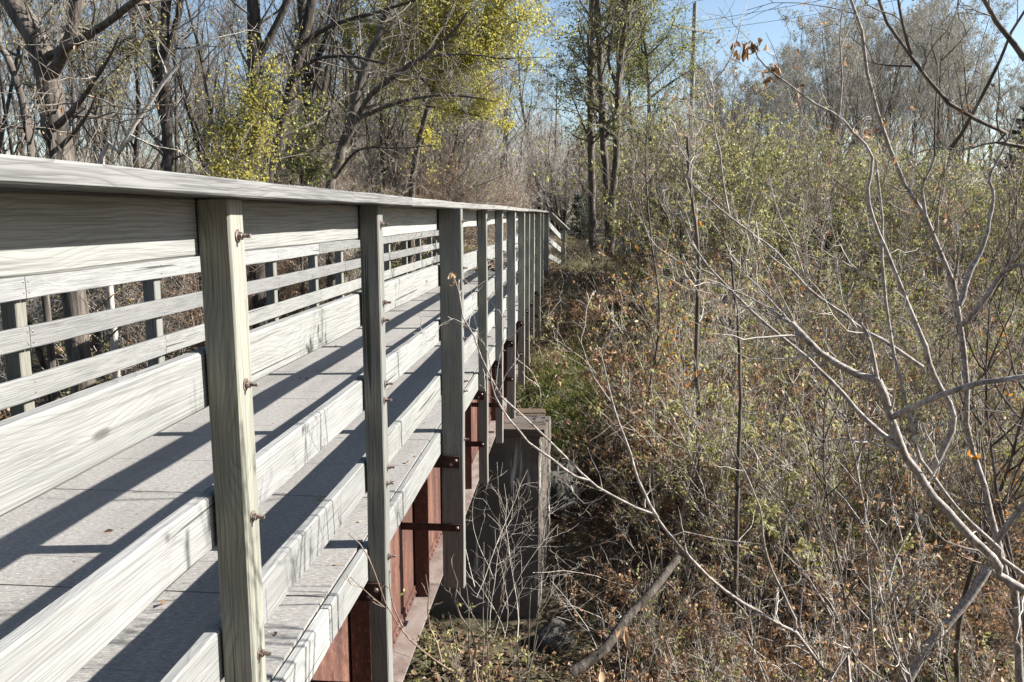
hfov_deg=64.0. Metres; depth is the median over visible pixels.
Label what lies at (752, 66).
tree
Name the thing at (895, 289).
tall bare shrub
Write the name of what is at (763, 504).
tall bare shrub
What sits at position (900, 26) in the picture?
tree
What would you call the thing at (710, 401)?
bare shrub
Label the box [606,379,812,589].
bare shrub
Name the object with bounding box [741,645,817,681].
bramble
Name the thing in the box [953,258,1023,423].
sapling
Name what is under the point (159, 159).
thicket
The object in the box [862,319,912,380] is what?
bare shrub
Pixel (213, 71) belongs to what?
slim tree
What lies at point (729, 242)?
bare shrub
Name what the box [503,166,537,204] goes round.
thicket
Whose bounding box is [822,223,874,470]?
sapling
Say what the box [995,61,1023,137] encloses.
tree
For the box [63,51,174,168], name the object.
bare tree
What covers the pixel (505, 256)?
trail
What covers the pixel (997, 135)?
tree
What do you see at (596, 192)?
bare tree
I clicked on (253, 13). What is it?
twin tree
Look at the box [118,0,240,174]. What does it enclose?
bare tree
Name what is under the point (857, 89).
tree
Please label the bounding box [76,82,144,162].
bare tree
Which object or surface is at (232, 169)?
brush
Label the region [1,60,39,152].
bare tree
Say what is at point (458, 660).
twiggy bush
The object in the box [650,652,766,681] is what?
bramble
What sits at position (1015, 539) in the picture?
bramble
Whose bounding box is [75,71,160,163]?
bare tree
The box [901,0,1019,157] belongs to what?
tree
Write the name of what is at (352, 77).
bare tree
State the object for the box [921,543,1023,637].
bramble
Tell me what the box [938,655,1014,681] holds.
bramble
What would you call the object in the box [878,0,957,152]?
tree
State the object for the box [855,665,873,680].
arching shrub
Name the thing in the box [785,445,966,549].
bare shrub
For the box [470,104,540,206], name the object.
bushy tree
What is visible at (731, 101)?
tree
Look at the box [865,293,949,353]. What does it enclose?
bare shrub
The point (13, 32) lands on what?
slim tree
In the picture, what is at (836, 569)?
sapling
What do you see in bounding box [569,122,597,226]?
bushy tree
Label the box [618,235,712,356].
tall bare shrub
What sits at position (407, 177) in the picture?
brush
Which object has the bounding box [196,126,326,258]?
brush
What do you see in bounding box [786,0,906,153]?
tree
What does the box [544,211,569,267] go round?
approach rail
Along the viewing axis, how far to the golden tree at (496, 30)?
19.22 m
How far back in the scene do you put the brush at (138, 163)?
26.38 m
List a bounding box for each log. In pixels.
[569,554,681,677]
[901,549,996,681]
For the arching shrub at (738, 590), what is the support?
on the ground at (548, 613)
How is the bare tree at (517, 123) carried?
on the ground at (548, 613)
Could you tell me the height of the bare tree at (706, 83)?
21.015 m
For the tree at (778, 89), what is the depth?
80.56 m
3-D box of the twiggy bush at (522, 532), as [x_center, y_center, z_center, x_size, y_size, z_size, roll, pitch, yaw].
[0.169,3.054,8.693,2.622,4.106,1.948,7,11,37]
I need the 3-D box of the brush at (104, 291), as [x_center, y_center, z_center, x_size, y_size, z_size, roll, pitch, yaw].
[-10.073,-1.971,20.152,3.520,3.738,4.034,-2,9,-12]
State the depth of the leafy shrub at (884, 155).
27.14 m
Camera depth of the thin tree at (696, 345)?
12.40 m
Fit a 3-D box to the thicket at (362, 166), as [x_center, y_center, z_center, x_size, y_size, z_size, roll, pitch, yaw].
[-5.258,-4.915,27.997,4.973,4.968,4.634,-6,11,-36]
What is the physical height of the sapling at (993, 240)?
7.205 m
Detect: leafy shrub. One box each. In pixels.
[508,72,823,315]
[536,137,674,253]
[556,59,781,248]
[573,111,761,232]
[582,97,824,247]
[584,184,643,247]
[594,136,673,252]
[595,158,659,249]
[599,108,776,255]
[606,121,832,303]
[610,113,780,238]
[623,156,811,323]
[637,116,778,224]
[643,91,861,324]
[653,125,818,261]
[699,93,849,261]
[701,137,804,250]
[715,84,920,275]
[743,133,890,275]
[745,140,821,269]
[753,154,906,299]
[760,123,1021,327]
[761,177,954,347]
[766,117,939,287]
[778,140,936,293]
[798,158,954,303]
[800,141,1017,331]
[803,178,1008,336]
[804,138,963,267]
[812,110,972,280]
[816,113,981,223]
[816,142,1023,344]
[843,121,982,204]
[865,114,1023,310]
[895,151,1023,340]
[897,155,995,266]
[907,128,1023,325]
[922,156,990,219]
[926,141,1023,322]
[926,156,1023,362]
[942,157,1008,293]
[952,155,996,226]
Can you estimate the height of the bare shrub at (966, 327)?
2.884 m
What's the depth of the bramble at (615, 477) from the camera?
13.63 m
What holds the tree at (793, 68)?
on the ground at (548, 613)
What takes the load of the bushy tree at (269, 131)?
on the ground at (548, 613)
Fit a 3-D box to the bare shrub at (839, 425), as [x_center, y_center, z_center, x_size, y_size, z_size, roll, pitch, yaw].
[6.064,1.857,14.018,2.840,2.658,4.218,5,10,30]
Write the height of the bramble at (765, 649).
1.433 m
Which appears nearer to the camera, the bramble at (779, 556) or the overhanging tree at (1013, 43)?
the overhanging tree at (1013, 43)
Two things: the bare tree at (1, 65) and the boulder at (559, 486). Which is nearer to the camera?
the boulder at (559, 486)
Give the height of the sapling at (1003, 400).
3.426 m
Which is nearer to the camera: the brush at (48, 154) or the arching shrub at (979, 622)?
the arching shrub at (979, 622)
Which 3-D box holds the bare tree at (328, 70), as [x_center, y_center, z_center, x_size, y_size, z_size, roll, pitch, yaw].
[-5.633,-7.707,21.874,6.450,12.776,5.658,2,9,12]
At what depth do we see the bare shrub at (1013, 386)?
18.18 m
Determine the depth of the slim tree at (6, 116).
17.09 m
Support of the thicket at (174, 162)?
on the ground at (548, 613)
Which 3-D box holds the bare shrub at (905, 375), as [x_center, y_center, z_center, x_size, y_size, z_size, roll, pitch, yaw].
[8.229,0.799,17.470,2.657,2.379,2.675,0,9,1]
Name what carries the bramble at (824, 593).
on the ground at (548, 613)
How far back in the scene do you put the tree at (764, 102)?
58.26 m
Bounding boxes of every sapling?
[343,533,505,681]
[414,272,855,681]
[601,163,648,255]
[606,47,683,444]
[615,97,657,255]
[630,185,1023,650]
[637,70,736,323]
[637,84,705,270]
[649,65,694,301]
[650,131,719,243]
[659,263,777,553]
[661,0,1023,576]
[671,522,823,681]
[686,199,748,360]
[689,166,749,322]
[690,63,761,301]
[697,58,754,220]
[713,340,851,598]
[736,131,818,277]
[747,253,822,399]
[753,182,874,469]
[759,98,820,275]
[769,502,901,681]
[773,309,945,681]
[774,148,824,285]
[780,124,879,362]
[783,331,909,681]
[787,122,839,318]
[790,94,864,346]
[806,325,956,572]
[808,448,1013,681]
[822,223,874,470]
[837,556,986,681]
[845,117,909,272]
[845,241,912,381]
[850,319,1019,611]
[857,135,942,330]
[866,167,929,287]
[895,204,990,463]
[908,189,962,290]
[911,284,1009,529]
[922,146,1023,681]
[923,239,1023,637]
[925,301,1023,573]
[926,140,990,330]
[927,196,1012,345]
[951,121,1023,378]
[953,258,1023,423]
[957,200,1020,336]
[968,153,1023,381]
[982,346,1023,463]
[983,141,1023,357]
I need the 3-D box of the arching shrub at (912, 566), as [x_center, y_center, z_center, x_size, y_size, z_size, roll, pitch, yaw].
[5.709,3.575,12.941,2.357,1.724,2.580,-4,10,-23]
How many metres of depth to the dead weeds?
13.14 m
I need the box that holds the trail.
[471,233,554,269]
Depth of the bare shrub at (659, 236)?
23.94 m
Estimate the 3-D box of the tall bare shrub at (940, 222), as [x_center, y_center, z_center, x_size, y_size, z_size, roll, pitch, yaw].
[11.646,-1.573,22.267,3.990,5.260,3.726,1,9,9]
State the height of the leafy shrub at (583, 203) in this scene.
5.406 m
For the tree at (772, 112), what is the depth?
67.46 m
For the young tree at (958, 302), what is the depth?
4.45 m
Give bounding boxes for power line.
[503,0,821,90]
[522,0,895,95]
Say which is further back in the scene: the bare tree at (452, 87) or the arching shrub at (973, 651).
the bare tree at (452, 87)
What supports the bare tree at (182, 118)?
on the ground at (548, 613)
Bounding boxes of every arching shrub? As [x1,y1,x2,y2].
[515,455,748,607]
[539,542,775,680]
[550,585,703,681]
[551,360,649,497]
[555,402,739,544]
[600,422,770,540]
[606,329,779,505]
[641,522,816,667]
[654,632,746,681]
[655,657,745,681]
[675,610,771,681]
[679,554,806,631]
[687,406,852,512]
[691,602,895,681]
[702,510,933,681]
[729,475,855,627]
[740,468,1021,662]
[741,378,914,518]
[771,437,914,583]
[829,532,949,608]
[829,618,986,681]
[837,438,1023,618]
[837,563,1023,680]
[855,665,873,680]
[869,546,1022,681]
[899,586,996,681]
[933,639,994,681]
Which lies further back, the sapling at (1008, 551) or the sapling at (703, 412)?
the sapling at (703, 412)
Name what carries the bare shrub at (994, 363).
on the ground at (548, 613)
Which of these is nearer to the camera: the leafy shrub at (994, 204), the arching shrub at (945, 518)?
the arching shrub at (945, 518)
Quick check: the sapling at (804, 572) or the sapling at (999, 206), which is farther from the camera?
the sapling at (999, 206)
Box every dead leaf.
[588,667,605,681]
[615,627,629,680]
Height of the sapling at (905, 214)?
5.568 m
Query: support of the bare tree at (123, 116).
on the ground at (548, 613)
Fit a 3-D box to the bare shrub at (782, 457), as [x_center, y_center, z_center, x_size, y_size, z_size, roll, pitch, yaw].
[4.405,2.177,13.395,4.515,2.845,3.040,4,10,25]
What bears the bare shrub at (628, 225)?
on the ground at (548, 613)
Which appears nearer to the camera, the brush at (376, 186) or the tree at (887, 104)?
the brush at (376, 186)
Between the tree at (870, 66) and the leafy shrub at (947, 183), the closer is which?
the leafy shrub at (947, 183)
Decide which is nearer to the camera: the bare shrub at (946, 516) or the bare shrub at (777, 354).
the bare shrub at (946, 516)
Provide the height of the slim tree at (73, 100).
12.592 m
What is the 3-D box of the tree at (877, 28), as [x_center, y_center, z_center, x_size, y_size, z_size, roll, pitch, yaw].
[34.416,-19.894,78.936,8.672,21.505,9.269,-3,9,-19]
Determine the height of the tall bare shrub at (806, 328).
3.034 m
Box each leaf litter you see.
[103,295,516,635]
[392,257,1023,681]
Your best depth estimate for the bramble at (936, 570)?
11.88 m
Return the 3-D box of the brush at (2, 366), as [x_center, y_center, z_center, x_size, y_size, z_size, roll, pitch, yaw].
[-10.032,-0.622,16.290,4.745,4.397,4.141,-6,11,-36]
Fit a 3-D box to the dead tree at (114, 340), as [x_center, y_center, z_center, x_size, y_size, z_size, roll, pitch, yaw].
[-4.598,0.048,11.068,2.422,8.467,0.970,1,9,5]
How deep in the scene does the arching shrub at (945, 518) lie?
13.25 m
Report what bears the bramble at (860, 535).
on the ground at (548, 613)
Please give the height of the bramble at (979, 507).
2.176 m
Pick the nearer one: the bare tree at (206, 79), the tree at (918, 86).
the bare tree at (206, 79)
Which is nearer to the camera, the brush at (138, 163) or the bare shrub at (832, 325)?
the bare shrub at (832, 325)
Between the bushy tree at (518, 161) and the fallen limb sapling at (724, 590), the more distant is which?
the bushy tree at (518, 161)
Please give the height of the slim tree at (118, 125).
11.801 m
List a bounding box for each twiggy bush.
[393,589,549,681]
[441,468,581,681]
[449,453,624,681]
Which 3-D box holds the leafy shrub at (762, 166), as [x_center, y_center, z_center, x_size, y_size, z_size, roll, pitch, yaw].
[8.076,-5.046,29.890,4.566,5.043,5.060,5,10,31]
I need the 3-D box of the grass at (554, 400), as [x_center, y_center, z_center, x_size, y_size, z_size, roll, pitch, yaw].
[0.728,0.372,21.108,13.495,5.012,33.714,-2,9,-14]
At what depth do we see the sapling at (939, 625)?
6.01 m
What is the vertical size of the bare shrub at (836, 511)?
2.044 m
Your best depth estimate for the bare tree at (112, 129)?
56.37 m
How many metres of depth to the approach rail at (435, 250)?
23.65 m
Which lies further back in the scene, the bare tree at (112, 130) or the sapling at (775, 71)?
the bare tree at (112, 130)
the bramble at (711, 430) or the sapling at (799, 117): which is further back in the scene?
the sapling at (799, 117)
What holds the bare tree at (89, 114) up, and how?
on the ground at (548, 613)
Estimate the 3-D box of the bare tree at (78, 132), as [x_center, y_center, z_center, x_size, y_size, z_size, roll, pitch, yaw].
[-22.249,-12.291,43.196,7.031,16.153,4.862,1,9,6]
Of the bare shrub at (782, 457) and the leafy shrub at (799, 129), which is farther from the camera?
the leafy shrub at (799, 129)
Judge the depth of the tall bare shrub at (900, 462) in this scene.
14.28 m
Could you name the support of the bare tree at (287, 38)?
on the ground at (548, 613)
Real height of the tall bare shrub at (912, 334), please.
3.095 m
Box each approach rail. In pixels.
[433,236,437,264]
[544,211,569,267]
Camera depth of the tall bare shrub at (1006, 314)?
21.05 m
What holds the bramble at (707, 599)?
on the ground at (548, 613)
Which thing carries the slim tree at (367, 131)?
on the ground at (548, 613)
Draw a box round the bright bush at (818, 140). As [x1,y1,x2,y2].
[779,127,853,181]
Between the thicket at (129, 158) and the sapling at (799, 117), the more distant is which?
the thicket at (129, 158)
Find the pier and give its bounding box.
[432,408,550,617]
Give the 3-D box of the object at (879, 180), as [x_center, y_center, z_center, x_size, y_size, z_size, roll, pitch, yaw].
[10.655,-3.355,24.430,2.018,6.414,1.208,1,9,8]
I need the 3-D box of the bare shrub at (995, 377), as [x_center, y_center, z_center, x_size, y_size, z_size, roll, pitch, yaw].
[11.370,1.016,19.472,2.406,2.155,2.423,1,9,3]
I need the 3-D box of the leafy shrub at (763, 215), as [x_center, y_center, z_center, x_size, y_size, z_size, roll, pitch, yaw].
[5.805,-3.223,20.719,5.460,6.213,6.380,5,10,28]
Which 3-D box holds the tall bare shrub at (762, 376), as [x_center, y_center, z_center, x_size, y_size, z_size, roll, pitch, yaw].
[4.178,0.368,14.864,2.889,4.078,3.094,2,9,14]
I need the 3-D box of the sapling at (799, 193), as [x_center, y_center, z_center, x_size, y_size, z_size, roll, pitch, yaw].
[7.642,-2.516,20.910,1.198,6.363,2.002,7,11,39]
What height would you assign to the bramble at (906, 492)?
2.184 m
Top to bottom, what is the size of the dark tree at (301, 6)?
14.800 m
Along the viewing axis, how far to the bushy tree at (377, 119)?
35.31 m
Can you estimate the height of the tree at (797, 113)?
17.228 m
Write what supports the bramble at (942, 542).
on the ground at (548, 613)
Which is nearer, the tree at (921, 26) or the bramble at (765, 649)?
the bramble at (765, 649)
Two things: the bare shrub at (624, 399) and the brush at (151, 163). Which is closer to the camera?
the bare shrub at (624, 399)
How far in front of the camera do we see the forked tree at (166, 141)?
18.96 m
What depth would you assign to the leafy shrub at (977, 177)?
36.45 m
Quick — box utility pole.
[679,1,712,141]
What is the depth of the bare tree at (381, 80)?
35.46 m
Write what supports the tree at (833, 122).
on the ground at (548, 613)
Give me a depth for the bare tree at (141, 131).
62.57 m
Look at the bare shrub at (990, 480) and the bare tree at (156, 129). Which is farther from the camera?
the bare tree at (156, 129)
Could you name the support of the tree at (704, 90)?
on the ground at (548, 613)
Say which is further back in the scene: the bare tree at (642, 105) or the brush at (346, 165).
the bare tree at (642, 105)
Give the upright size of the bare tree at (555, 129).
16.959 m
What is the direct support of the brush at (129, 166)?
on the ground at (548, 613)
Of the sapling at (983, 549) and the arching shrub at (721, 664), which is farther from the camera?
the arching shrub at (721, 664)
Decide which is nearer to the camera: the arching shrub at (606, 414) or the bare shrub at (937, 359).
the arching shrub at (606, 414)
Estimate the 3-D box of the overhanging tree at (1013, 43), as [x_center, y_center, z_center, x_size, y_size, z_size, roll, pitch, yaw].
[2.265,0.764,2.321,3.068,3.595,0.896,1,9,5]
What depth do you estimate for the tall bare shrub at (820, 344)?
15.80 m
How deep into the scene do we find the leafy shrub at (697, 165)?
28.16 m
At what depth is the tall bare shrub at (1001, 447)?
14.18 m
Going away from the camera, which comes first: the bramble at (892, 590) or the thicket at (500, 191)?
the bramble at (892, 590)
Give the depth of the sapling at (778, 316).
17.66 m
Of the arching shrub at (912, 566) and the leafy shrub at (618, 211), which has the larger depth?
the leafy shrub at (618, 211)
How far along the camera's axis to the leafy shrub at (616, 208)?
37.21 m
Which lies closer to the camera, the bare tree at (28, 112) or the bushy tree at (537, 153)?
the bare tree at (28, 112)
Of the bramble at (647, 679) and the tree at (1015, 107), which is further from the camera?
the tree at (1015, 107)
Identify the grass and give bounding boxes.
[358,248,1013,681]
[393,233,966,640]
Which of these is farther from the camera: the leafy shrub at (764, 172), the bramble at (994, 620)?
the leafy shrub at (764, 172)
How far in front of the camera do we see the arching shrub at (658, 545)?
10.28 m
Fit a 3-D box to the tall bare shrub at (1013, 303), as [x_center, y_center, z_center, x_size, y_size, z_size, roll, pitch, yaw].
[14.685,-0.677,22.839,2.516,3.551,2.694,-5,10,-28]
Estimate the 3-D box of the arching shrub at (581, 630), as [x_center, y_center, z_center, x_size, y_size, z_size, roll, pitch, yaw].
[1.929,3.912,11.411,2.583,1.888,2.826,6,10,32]
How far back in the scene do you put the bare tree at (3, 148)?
43.37 m
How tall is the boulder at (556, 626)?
0.655 m
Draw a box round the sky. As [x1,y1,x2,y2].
[0,0,1023,215]
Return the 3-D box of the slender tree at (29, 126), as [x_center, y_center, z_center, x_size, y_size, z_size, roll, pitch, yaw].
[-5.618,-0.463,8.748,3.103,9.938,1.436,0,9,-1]
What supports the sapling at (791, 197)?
on the ground at (548, 613)
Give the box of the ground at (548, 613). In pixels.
[0,215,1023,681]
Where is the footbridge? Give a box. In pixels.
[0,154,549,681]
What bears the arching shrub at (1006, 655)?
on the ground at (548, 613)
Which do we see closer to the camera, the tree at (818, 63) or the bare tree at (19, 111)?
the bare tree at (19, 111)
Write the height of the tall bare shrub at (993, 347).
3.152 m
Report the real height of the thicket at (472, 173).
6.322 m
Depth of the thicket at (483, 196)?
28.23 m
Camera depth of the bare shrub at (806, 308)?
21.80 m
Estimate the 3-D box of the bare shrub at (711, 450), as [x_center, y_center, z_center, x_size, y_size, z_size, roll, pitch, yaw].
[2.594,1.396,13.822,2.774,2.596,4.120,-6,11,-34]
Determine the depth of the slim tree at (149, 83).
30.62 m
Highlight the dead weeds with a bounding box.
[391,235,1022,681]
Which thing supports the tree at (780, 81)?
on the ground at (548, 613)
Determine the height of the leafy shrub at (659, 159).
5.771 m
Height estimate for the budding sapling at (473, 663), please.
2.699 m
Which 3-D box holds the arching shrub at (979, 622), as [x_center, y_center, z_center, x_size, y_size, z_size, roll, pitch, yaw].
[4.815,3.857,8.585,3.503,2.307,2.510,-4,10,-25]
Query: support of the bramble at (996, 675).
on the ground at (548, 613)
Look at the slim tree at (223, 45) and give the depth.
36.10 m
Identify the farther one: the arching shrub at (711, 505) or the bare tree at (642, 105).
the bare tree at (642, 105)
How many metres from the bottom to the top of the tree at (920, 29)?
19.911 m
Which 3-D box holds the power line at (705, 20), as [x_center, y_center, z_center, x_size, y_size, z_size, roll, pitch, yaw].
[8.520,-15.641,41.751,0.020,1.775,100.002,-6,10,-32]
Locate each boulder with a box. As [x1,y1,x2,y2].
[535,618,574,653]
[550,460,579,518]
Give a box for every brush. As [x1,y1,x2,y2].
[0,293,116,411]
[0,295,61,323]
[0,376,70,420]
[4,347,172,417]
[5,129,96,163]
[22,147,187,170]
[30,320,184,395]
[52,272,203,378]
[53,285,141,336]
[56,347,170,383]
[63,167,320,378]
[84,138,181,171]
[93,149,233,171]
[113,153,186,287]
[133,273,201,332]
[161,139,236,273]
[163,151,325,307]
[187,111,378,317]
[188,136,321,272]
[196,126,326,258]
[229,152,360,317]
[261,128,391,270]
[272,139,372,278]
[274,152,431,306]
[355,124,463,252]
[355,144,426,242]
[375,132,492,254]
[378,150,479,240]
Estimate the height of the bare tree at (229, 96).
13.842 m
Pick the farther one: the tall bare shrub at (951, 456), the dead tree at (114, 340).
the tall bare shrub at (951, 456)
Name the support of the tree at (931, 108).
on the ground at (548, 613)
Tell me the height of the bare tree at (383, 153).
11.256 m
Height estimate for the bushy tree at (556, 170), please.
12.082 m
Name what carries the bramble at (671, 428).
on the ground at (548, 613)
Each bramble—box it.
[557,590,711,681]
[559,553,692,617]
[578,634,710,681]
[585,430,680,524]
[585,450,688,541]
[595,418,740,498]
[606,417,682,488]
[611,482,732,566]
[614,384,717,475]
[617,497,807,647]
[618,552,749,679]
[632,590,768,681]
[640,542,747,649]
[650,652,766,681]
[653,556,764,664]
[656,605,829,681]
[663,403,772,502]
[671,430,813,531]
[703,500,842,590]
[703,602,844,680]
[707,512,964,681]
[713,600,898,681]
[728,511,891,624]
[739,513,910,634]
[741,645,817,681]
[743,455,983,563]
[744,653,888,681]
[748,419,887,536]
[808,513,932,586]
[815,608,962,681]
[826,429,959,577]
[828,661,844,681]
[838,477,997,586]
[844,441,991,569]
[846,535,954,658]
[851,515,971,619]
[861,549,1010,666]
[868,469,1023,623]
[876,555,1023,654]
[888,616,1023,681]
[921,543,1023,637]
[935,646,1013,681]
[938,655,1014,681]
[939,452,1023,574]
[948,577,1023,664]
[950,532,1023,679]
[996,506,1023,564]
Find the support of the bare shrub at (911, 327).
on the ground at (548, 613)
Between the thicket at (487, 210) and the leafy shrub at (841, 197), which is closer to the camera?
the leafy shrub at (841, 197)
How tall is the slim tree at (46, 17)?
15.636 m
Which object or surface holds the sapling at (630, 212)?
on the ground at (548, 613)
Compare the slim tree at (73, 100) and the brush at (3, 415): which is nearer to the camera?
the brush at (3, 415)
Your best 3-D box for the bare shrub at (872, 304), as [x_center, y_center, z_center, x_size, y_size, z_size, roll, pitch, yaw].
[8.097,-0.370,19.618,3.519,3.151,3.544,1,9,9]
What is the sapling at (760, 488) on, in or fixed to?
on the ground at (548, 613)
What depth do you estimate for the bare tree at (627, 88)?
63.44 m
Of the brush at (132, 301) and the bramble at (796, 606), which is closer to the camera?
the bramble at (796, 606)
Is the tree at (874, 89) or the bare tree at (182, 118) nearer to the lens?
the bare tree at (182, 118)
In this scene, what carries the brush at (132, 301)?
on the ground at (548, 613)
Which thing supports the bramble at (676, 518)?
on the ground at (548, 613)
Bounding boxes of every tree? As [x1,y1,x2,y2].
[0,0,31,153]
[0,0,46,129]
[0,0,63,94]
[0,0,170,373]
[0,0,253,419]
[0,1,80,152]
[0,1,147,163]
[0,3,39,108]
[0,3,81,402]
[0,4,45,349]
[0,4,86,155]
[0,11,20,151]
[0,15,110,157]
[0,21,56,154]
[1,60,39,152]
[2,35,86,158]
[2,68,43,154]
[3,0,130,158]
[3,6,104,150]
[16,0,159,164]
[20,0,85,155]
[26,307,50,402]
[31,0,172,164]
[31,11,181,166]
[32,0,62,154]
[36,0,245,169]
[37,55,152,163]
[38,0,80,158]
[51,1,142,159]
[55,0,137,160]
[62,9,227,163]
[63,46,108,160]
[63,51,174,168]
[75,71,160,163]
[75,80,157,167]
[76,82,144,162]
[86,0,244,172]
[89,0,114,163]
[91,26,255,378]
[93,0,246,330]
[97,2,178,166]
[106,8,237,172]
[107,6,151,161]
[110,76,226,164]
[117,0,237,162]
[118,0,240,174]
[124,79,248,160]
[125,1,273,172]
[142,0,290,172]
[144,6,342,182]
[145,0,294,170]
[146,25,243,160]
[155,0,182,172]
[159,3,205,175]
[163,0,470,328]
[195,5,229,173]
[199,0,394,263]
[201,0,246,172]
[203,81,341,261]
[216,0,263,88]
[216,0,325,118]
[226,0,342,129]
[228,0,385,286]
[234,2,358,186]
[240,5,358,263]
[247,5,282,107]
[261,74,345,310]
[266,0,434,260]
[269,0,363,258]
[272,34,402,182]
[275,21,539,260]
[278,0,599,301]
[289,0,351,183]
[312,0,580,273]
[315,0,457,250]
[318,25,424,257]
[332,80,413,168]
[341,1,444,154]
[348,0,374,192]
[352,2,462,159]
[361,14,515,185]
[365,3,525,240]
[400,0,497,166]
[405,63,508,201]
[406,109,528,227]
[424,0,507,178]
[441,34,528,198]
[456,1,561,199]
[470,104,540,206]
[480,73,570,210]
[489,112,538,207]
[492,60,557,188]
[495,4,567,209]
[495,64,540,178]
[506,0,673,259]
[512,100,598,232]
[513,42,587,230]
[513,137,549,209]
[518,122,566,206]
[519,83,555,206]
[520,150,547,210]
[524,118,601,229]
[529,0,696,253]
[530,133,565,209]
[532,142,576,224]
[534,113,575,227]
[542,116,635,226]
[554,144,597,222]
[557,134,609,219]
[560,127,613,225]
[566,147,628,223]
[567,193,597,240]
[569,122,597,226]
[580,111,639,230]
[597,128,765,549]
[603,0,756,245]
[605,6,663,203]
[608,85,673,163]
[673,45,722,140]
[677,67,750,141]
[683,69,717,143]
[685,55,742,132]
[685,78,747,148]
[687,51,755,133]
[694,239,776,660]
[695,64,747,130]
[712,61,762,146]
[715,62,785,150]
[722,0,1023,681]
[725,80,788,154]
[731,74,761,131]
[747,73,804,156]
[754,0,853,189]
[755,23,831,156]
[755,45,805,153]
[756,59,811,128]
[762,56,832,156]
[764,71,833,150]
[770,1,869,175]
[772,42,825,249]
[775,3,886,160]
[781,6,864,175]
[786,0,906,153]
[797,2,887,164]
[806,14,874,140]
[820,0,920,166]
[820,10,916,154]
[827,39,885,159]
[831,24,899,164]
[832,12,920,151]
[834,0,1023,182]
[847,7,928,178]
[850,0,950,180]
[854,4,946,197]
[856,0,925,160]
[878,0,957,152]
[886,8,981,165]
[890,1,976,165]
[896,0,1010,159]
[896,31,950,148]
[897,0,1019,172]
[899,0,988,178]
[900,6,963,137]
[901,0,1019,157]
[902,6,979,164]
[912,72,996,178]
[922,0,1023,190]
[966,52,1023,183]
[967,68,1023,173]
[989,66,1023,153]
[990,68,1023,161]
[991,106,1023,244]
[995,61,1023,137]
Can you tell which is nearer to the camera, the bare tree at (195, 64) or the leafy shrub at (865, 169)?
the leafy shrub at (865, 169)
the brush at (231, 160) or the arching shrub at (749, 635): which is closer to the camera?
the arching shrub at (749, 635)
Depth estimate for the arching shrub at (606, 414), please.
14.18 m
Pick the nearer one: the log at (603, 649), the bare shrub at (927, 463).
the log at (603, 649)
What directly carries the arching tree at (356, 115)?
on the ground at (548, 613)
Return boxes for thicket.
[4,134,48,156]
[45,143,197,169]
[78,133,203,173]
[140,138,232,174]
[272,115,406,254]
[321,123,424,260]
[327,126,432,189]
[355,128,424,246]
[355,137,470,251]
[355,148,439,262]
[366,127,501,260]
[385,111,526,256]
[397,113,513,245]
[458,159,524,247]
[463,159,527,241]
[473,151,528,245]
[474,185,520,244]
[482,148,544,241]
[491,158,537,234]
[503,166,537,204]
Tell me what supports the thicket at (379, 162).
on the ground at (548, 613)
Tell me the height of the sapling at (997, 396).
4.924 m
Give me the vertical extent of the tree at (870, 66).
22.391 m
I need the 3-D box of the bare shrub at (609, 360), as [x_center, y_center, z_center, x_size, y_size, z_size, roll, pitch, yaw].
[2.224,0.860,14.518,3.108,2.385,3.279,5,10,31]
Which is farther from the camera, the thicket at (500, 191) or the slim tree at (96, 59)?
the thicket at (500, 191)
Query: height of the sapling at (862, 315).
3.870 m
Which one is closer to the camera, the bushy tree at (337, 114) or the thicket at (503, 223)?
the bushy tree at (337, 114)
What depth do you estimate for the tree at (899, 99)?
83.27 m
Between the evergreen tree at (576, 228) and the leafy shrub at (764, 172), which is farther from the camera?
the evergreen tree at (576, 228)
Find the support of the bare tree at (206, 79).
on the ground at (548, 613)
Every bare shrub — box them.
[528,356,693,484]
[530,254,766,446]
[541,273,628,336]
[546,322,733,431]
[565,218,681,306]
[585,247,739,410]
[587,244,656,281]
[589,308,818,576]
[591,252,664,320]
[592,344,793,497]
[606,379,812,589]
[610,268,716,398]
[615,262,750,354]
[618,206,734,303]
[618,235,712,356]
[620,272,738,346]
[622,198,755,268]
[627,248,667,274]
[639,208,736,345]
[648,273,831,396]
[650,230,791,328]
[652,389,929,595]
[660,234,841,397]
[664,237,792,324]
[665,249,829,484]
[666,371,776,439]
[667,221,773,288]
[673,339,915,606]
[690,439,855,587]
[699,359,818,428]
[701,214,918,394]
[702,315,1023,579]
[717,279,869,438]
[717,301,806,355]
[722,348,886,470]
[727,229,803,331]
[741,327,827,373]
[742,303,911,458]
[743,289,871,390]
[751,271,903,441]
[751,281,957,398]
[760,262,885,351]
[766,263,847,380]
[767,242,853,319]
[768,335,871,405]
[768,363,963,530]
[775,261,952,370]
[778,364,924,465]
[781,288,836,324]
[781,299,879,354]
[785,244,931,351]
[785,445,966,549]
[795,288,948,413]
[799,222,957,363]
[803,254,946,400]
[807,247,937,345]
[814,290,1007,381]
[823,319,980,429]
[827,392,976,549]
[831,195,969,342]
[849,453,1022,582]
[850,432,976,508]
[850,448,1023,585]
[856,234,1023,391]
[857,189,1019,341]
[858,464,1021,555]
[861,293,1023,452]
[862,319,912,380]
[862,322,1023,395]
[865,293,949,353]
[874,368,1023,527]
[878,281,1023,373]
[881,300,1023,597]
[883,379,1023,521]
[893,265,1023,364]
[894,283,1023,384]
[895,317,1023,512]
[901,361,1002,437]
[907,308,1023,479]
[912,289,1023,441]
[924,417,1023,544]
[928,287,1020,359]
[934,323,1023,427]
[942,331,1018,395]
[947,380,1023,485]
[949,344,1021,414]
[957,309,1023,406]
[957,390,1023,549]
[969,307,1023,368]
[970,344,1023,438]
[973,268,1023,372]
[981,253,1023,363]
[984,330,1021,382]
[989,268,1022,344]
[990,328,1023,442]
[993,343,1023,387]
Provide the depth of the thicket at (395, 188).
25.28 m
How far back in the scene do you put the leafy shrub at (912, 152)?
40.62 m

